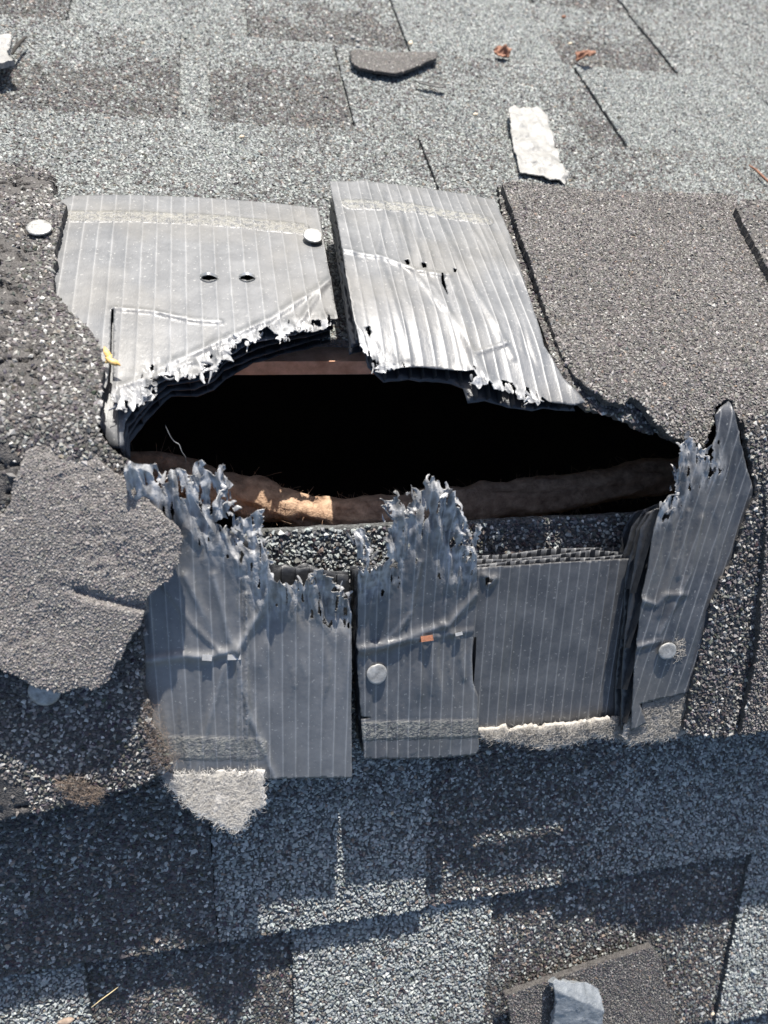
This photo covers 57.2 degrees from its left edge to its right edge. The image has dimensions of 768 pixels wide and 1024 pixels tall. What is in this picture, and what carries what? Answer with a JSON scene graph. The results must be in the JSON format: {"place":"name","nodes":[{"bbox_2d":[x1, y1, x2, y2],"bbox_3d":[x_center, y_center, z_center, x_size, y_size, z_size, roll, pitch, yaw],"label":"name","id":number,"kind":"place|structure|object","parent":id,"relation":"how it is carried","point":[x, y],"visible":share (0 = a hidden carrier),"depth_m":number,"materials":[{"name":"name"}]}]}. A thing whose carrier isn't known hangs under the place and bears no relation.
{"place":"outdoors","nodes":[
{"label":"outdoors","id":0,"kind":"place"},
{"label":"ground","id":1,"kind":"structure","parent":0,"visible":0},
{"bbox_2d":[99,347,743,529],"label":"house","id":2,"kind":"structure","parent":1,"relation":"on","point":[325,421],"depth_m":0.94,"materials":[{"name":"black"}]},
{"bbox_2d":[0,512,767,979],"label":"shingle course","id":3,"kind":"object","parent":2,"relation":"on","point":[146,868],"visible":0.48,"depth_m":0.36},
{"bbox_2d":[27,685,60,705],"bbox_3d":[-0.132,0.069,0.276,0.011,0.018,0.014,-35,88,-14],"label":"roofing nail","id":4,"kind":"object","parent":3,"relation":"on","point":[42,697],"visible":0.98,"depth_m":0.27,"materials":[{"name":"metal"}]},
{"bbox_2d":[160,764,268,836],"bbox_3d":[-0.073,0.124,0.304,0.046,0.010,0.036,-3,81,-11],"label":"fleece scrap","id":5,"kind":"object","parent":3,"relation":"on","point":[233,799],"visible":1,"depth_m":0.30,"materials":[{"name":"white fabric"}]},
{"bbox_2d":[124,460,352,778],"bbox_3d":[-0.058,0.052,0.289,0.092,0.094,0.132,-3,81,-11],"label":"vent panel","id":6,"kind":"object","parent":3,"relation":"on","point":[275,701],"visible":0.98,"depth_m":0.29,"materials":[{"name":"plastic"}]},
{"bbox_2d":[202,654,212,660],"bbox_3d":[-0.071,0.059,0.285,0.005,0.004,0.003,-3,81,-11],"label":"staple","id":7,"kind":"object","parent":6,"relation":"attached to","point":[206,657],"visible":1,"depth_m":0.28,"materials":[{"name":"metal"}]},
{"bbox_2d":[227,654,240,659],"bbox_3d":[-0.061,0.059,0.287,0.006,0.003,0.002,-3,81,-11],"label":"staple","id":8,"kind":"object","parent":6,"relation":"attached to","point":[231,657],"visible":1,"depth_m":0.29,"materials":[{"name":"metal"}]},
{"bbox_2d":[346,474,481,758],"bbox_3d":[0.013,0.053,0.307,0.056,0.092,0.122,-7,82,-12],"label":"vent panel","id":9,"kind":"object","parent":3,"relation":"on","point":[420,700],"visible":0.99,"depth_m":0.30,"materials":[{"name":"grey plastic"}]},
{"bbox_2d":[367,664,386,684],"bbox_3d":[-0.005,0.069,0.311,0.009,0.019,0.012,-3,81,-11],"label":"roofing nail","id":10,"kind":"object","parent":9,"relation":"attached to","point":[376,674],"visible":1,"depth_m":0.30,"materials":[{"name":"metal"}]},
{"bbox_2d":[420,635,432,641],"bbox_3d":[0.018,0.054,0.303,0.006,0.004,0.003,-3,81,-11],"label":"staple","id":11,"kind":"object","parent":9,"relation":"attached to","point":[426,638],"visible":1,"depth_m":0.30,"materials":[{"name":"metal"}]},
{"bbox_2d":[462,547,629,728],"bbox_3d":[0.078,0.060,0.332,0.091,0.058,0.084,-3,81,-11],"label":"vent panel","id":12,"kind":"object","parent":3,"relation":"on","point":[547,626],"visible":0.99,"depth_m":0.32,"materials":[{"name":"plastic"}]},
{"bbox_2d":[479,715,644,751],"bbox_3d":[0.088,0.107,0.340,0.092,0.013,0.018,0,81,-11],"label":"fleece scrap","id":13,"kind":"object","parent":3,"relation":"on","point":[548,736],"visible":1,"depth_m":0.34,"materials":[{"name":"white fabric"}]},
{"bbox_2d":[501,180,767,735],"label":"cap shingle","id":14,"kind":"object","parent":3,"relation":"on","point":[653,305],"visible":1,"depth_m":0.33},
{"bbox_2d":[680,409,767,737],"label":"cap shingle","id":15,"kind":"object","parent":14,"relation":"on","point":[715,694],"visible":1,"depth_m":0.33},
{"bbox_2d":[621,693,687,748],"bbox_3d":[0.134,0.100,0.341,0.043,0.018,0.030,-3,81,-11],"label":"fleece scrap","id":16,"kind":"object","parent":3,"relation":"on","point":[663,717],"visible":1,"depth_m":0.34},
{"bbox_2d":[614,401,753,730],"bbox_3d":[0.134,0.030,0.326,0.053,0.092,0.141,-3,81,-11],"label":"vent panel","id":17,"kind":"object","parent":3,"relation":"on","point":[679,549],"visible":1,"depth_m":0.31,"materials":[{"name":"plastic"}]},
{"bbox_2d":[658,642,675,658],"bbox_3d":[0.129,0.063,0.331,0.009,0.019,0.012,-3,81,-11],"label":"roofing nail","id":18,"kind":"object","parent":17,"relation":"on","point":[667,650],"visible":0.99,"depth_m":0.32,"materials":[{"name":"metal"}]},
{"bbox_2d":[673,638,685,663],"bbox_3d":[0.137,0.064,0.327,0.008,0.007,0.013,-3,81,-11],"label":"fibre tuft","id":19,"kind":"object","parent":17,"relation":"on","point":[680,651],"visible":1,"depth_m":0.33,"materials":[{"name":"grey fabric"}]},
{"bbox_2d":[733,198,767,280],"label":"cap shingle","id":20,"kind":"object","parent":3,"relation":"on","point":[751,217],"visible":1,"depth_m":0.38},
{"bbox_2d":[0,852,767,1023],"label":"shingle course","id":21,"kind":"object","parent":2,"relation":"on","point":[701,928],"visible":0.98,"depth_m":0.41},
{"bbox_2d":[56,1017,73,1023],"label":"seed husk","id":22,"kind":"object","parent":21,"relation":"on","point":[67,1020],"visible":1,"depth_m":0.36,"materials":[{"name":"beige plant"}]},
{"bbox_2d":[91,987,117,1007],"bbox_3d":[-0.140,0.243,0.353,0.014,0.005,0.010,-3,81,-11],"label":"straw","id":23,"kind":"object","parent":21,"relation":"on","point":[104,997],"visible":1,"depth_m":0.35,"materials":[{"name":"beige plant"}]},
{"bbox_2d":[503,942,675,1023],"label":"shingle scrap","id":24,"kind":"object","parent":21,"relation":"on","point":[630,984],"visible":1,"depth_m":0.43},
{"bbox_2d":[548,977,603,1023],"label":"slate chip","id":25,"kind":"object","parent":24,"relation":"on","point":[576,1002],"visible":1,"depth_m":0.42,"materials":[{"name":"grey stone"}]},
{"bbox_2d":[0,15,767,155],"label":"shingle course","id":26,"kind":"object","parent":2,"relation":"on","point":[68,66],"visible":0.96,"depth_m":0.51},
{"bbox_2d":[0,33,14,68],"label":"film scrap","id":27,"kind":"object","parent":26,"relation":"on","point":[6,44],"visible":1,"depth_m":0.45,"materials":[{"name":"white plastic"}]},
{"bbox_2d":[11,36,26,54],"bbox_3d":[-0.238,-0.305,0.461,0.006,0.015,0.028,-3,81,-11],"label":"twig","id":28,"kind":"object","parent":26,"relation":"on","point":[18,44],"visible":1,"depth_m":0.46,"materials":[{"name":"wood"}]},
{"bbox_2d":[350,49,437,75],"bbox_3d":[0.010,-0.338,0.529,0.072,0.023,0.041,-3,81,-11],"label":"shingle chip","id":29,"kind":"object","parent":26,"relation":"on","point":[389,63],"visible":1,"depth_m":0.53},
{"bbox_2d":[415,80,445,87],"bbox_3d":[0.034,-0.312,0.515,0.023,0.005,0.008,-3,81,-11],"label":"plastic sliver","id":30,"kind":"object","parent":26,"relation":"on","point":[433,84],"visible":1,"depth_m":0.51,"materials":[{"name":"grey plastic"}]},
{"bbox_2d":[508,105,568,184],"bbox_3d":[0.102,-0.252,0.476,0.032,0.053,0.098,8,79,-9],"label":"film strip","id":31,"kind":"object","parent":26,"relation":"on","point":[536,152],"visible":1,"depth_m":0.47,"materials":[{"name":"white plastic"}]},
{"bbox_2d":[0,107,767,347],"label":"shingle course","id":32,"kind":"object","parent":2,"relation":"on","point":[77,154],"visible":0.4,"depth_m":0.42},
{"bbox_2d":[0,162,172,820],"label":"cap shingle","id":33,"kind":"object","parent":32,"relation":"on","point":[52,372],"visible":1,"depth_m":0.28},
{"bbox_2d":[26,220,51,235],"bbox_3d":[-0.150,-0.121,0.312,0.010,0.019,0.013,-36,89,-14],"label":"roofing nail","id":34,"kind":"object","parent":33,"relation":"attached to","point":[38,227],"visible":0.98,"depth_m":0.30,"materials":[{"name":"metal"}]},
{"bbox_2d":[52,775,107,808],"bbox_3d":[-0.123,0.114,0.287,0.021,0.010,0.016,-3,81,-11],"label":"fibre tuft","id":35,"kind":"object","parent":33,"relation":"on","point":[84,789],"visible":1,"depth_m":0.29,"materials":[{"name":"beige fabric"}]},
{"bbox_2d":[0,444,182,693],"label":"shingle scrap","id":36,"kind":"object","parent":33,"relation":"on","point":[90,553],"visible":1,"depth_m":0.26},
{"bbox_2d":[140,700,179,775],"bbox_3d":[-0.092,0.092,0.286,0.014,0.018,0.034,-17,84,-13],"label":"fibre tuft","id":37,"kind":"object","parent":33,"relation":"on","point":[160,746],"visible":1,"depth_m":0.29,"materials":[{"name":"grey fabric"}]},
{"bbox_2d":[54,194,337,459],"bbox_3d":[-0.088,-0.088,0.314,0.131,0.085,0.146,-3,81,-11],"label":"vent panel","id":38,"kind":"object","parent":32,"relation":"on","point":[150,306],"visible":0.99,"depth_m":0.30,"materials":[{"name":"plastic"}]},
{"bbox_2d":[103,346,120,365],"bbox_3d":[-0.102,-0.059,0.265,0.007,0.003,0.009,-3,81,-11],"label":"seed husk","id":39,"kind":"object","parent":38,"relation":"on","point":[108,356],"visible":1,"depth_m":0.26,"materials":[{"name":"yellow plant"}]},
{"bbox_2d":[165,425,185,458],"bbox_3d":[-0.084,-0.027,0.283,0.007,0.010,0.013,-3,81,-11],"label":"fibre strand","id":40,"kind":"object","parent":38,"relation":"hanging from","point":[176,442],"visible":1,"depth_m":0.28},
{"bbox_2d":[200,272,217,278],"bbox_3d":[-0.077,-0.103,0.309,0.008,0.006,0.001,-3,81,-11],"label":"staple","id":41,"kind":"object","parent":38,"relation":"attached to","point":[208,273],"visible":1,"depth_m":0.31,"materials":[{"name":"metal"}]},
{"bbox_2d":[238,272,254,277],"bbox_3d":[-0.061,-0.104,0.312,0.008,0.005,0.001,-3,81,-11],"label":"staple","id":42,"kind":"object","parent":38,"relation":"attached to","point":[246,273],"visible":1,"depth_m":0.31,"materials":[{"name":"metal"}]},
{"bbox_2d":[303,228,322,242],"bbox_3d":[-0.035,-0.129,0.344,0.010,0.020,0.013,-3,81,-11],"label":"roofing nail","id":43,"kind":"object","parent":38,"relation":"attached to","point":[312,235],"visible":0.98,"depth_m":0.34,"materials":[{"name":"metal"}]},
{"bbox_2d":[329,180,584,410],"bbox_3d":[0.025,-0.102,0.329,0.094,0.082,0.137,-3,81,-11],"label":"vent panel","id":44,"kind":"object","parent":32,"relation":"on","point":[433,286],"visible":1,"depth_m":0.30,"materials":[{"name":"plastic"}]},
{"bbox_2d":[496,185,705,449],"bbox_3d":[0.093,-0.103,0.343,0.080,0.074,0.168,-3,81,-11],"label":"cap shingle","id":45,"kind":"object","parent":32,"relation":"on","point":[631,415],"visible":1,"depth_m":0.30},
{"bbox_2d":[748,165,767,181],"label":"twig","id":46,"kind":"object","parent":32,"relation":"on","point":[760,173],"visible":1,"depth_m":0.49,"materials":[{"name":"brown wood"}]},
{"bbox_2d":[0,0,767,81],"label":"shingle course","id":47,"kind":"object","parent":2,"relation":"on","point":[530,31],"visible":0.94,"depth_m":0.61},
{"bbox_2d":[494,44,511,57],"bbox_3d":[0.096,-0.372,0.570,0.015,0.012,0.019,-3,81,-11],"label":"dry leaf","id":48,"kind":"object","parent":47,"relation":"on","point":[504,50],"visible":1,"depth_m":0.57,"materials":[{"name":"brown plant"}]},
{"bbox_2d":[575,50,595,61],"bbox_3d":[0.166,-0.379,0.583,0.015,0.020,0.018,44,76,-1],"label":"dry leaf","id":49,"kind":"object","parent":47,"relation":"on","point":[582,54],"visible":1,"depth_m":0.58,"materials":[{"name":"brown plant"}]},
{"bbox_2d":[130,434,749,526],"bbox_3d":[0.033,-0.010,0.362,0.366,0.035,0.052,-1,81,-11],"label":"wooden pole","id":50,"kind":"object","parent":2,"relation":"attached to","point":[535,495],"visible":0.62,"depth_m":0.35,"materials":[{"name":"brown wood"}]},
{"bbox_2d":[503,0,767,27],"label":"shingle course","id":51,"kind":"object","parent":2,"relation":"on","point":[754,13],"visible":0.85,"depth_m":0.73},
{"bbox_2d":[679,1013,767,1023],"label":"shingle course","id":52,"kind":"object","parent":2,"relation":"on","point":[762,1018],"visible":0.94,"depth_m":0.48,"materials":[{"name":"grey stone"}]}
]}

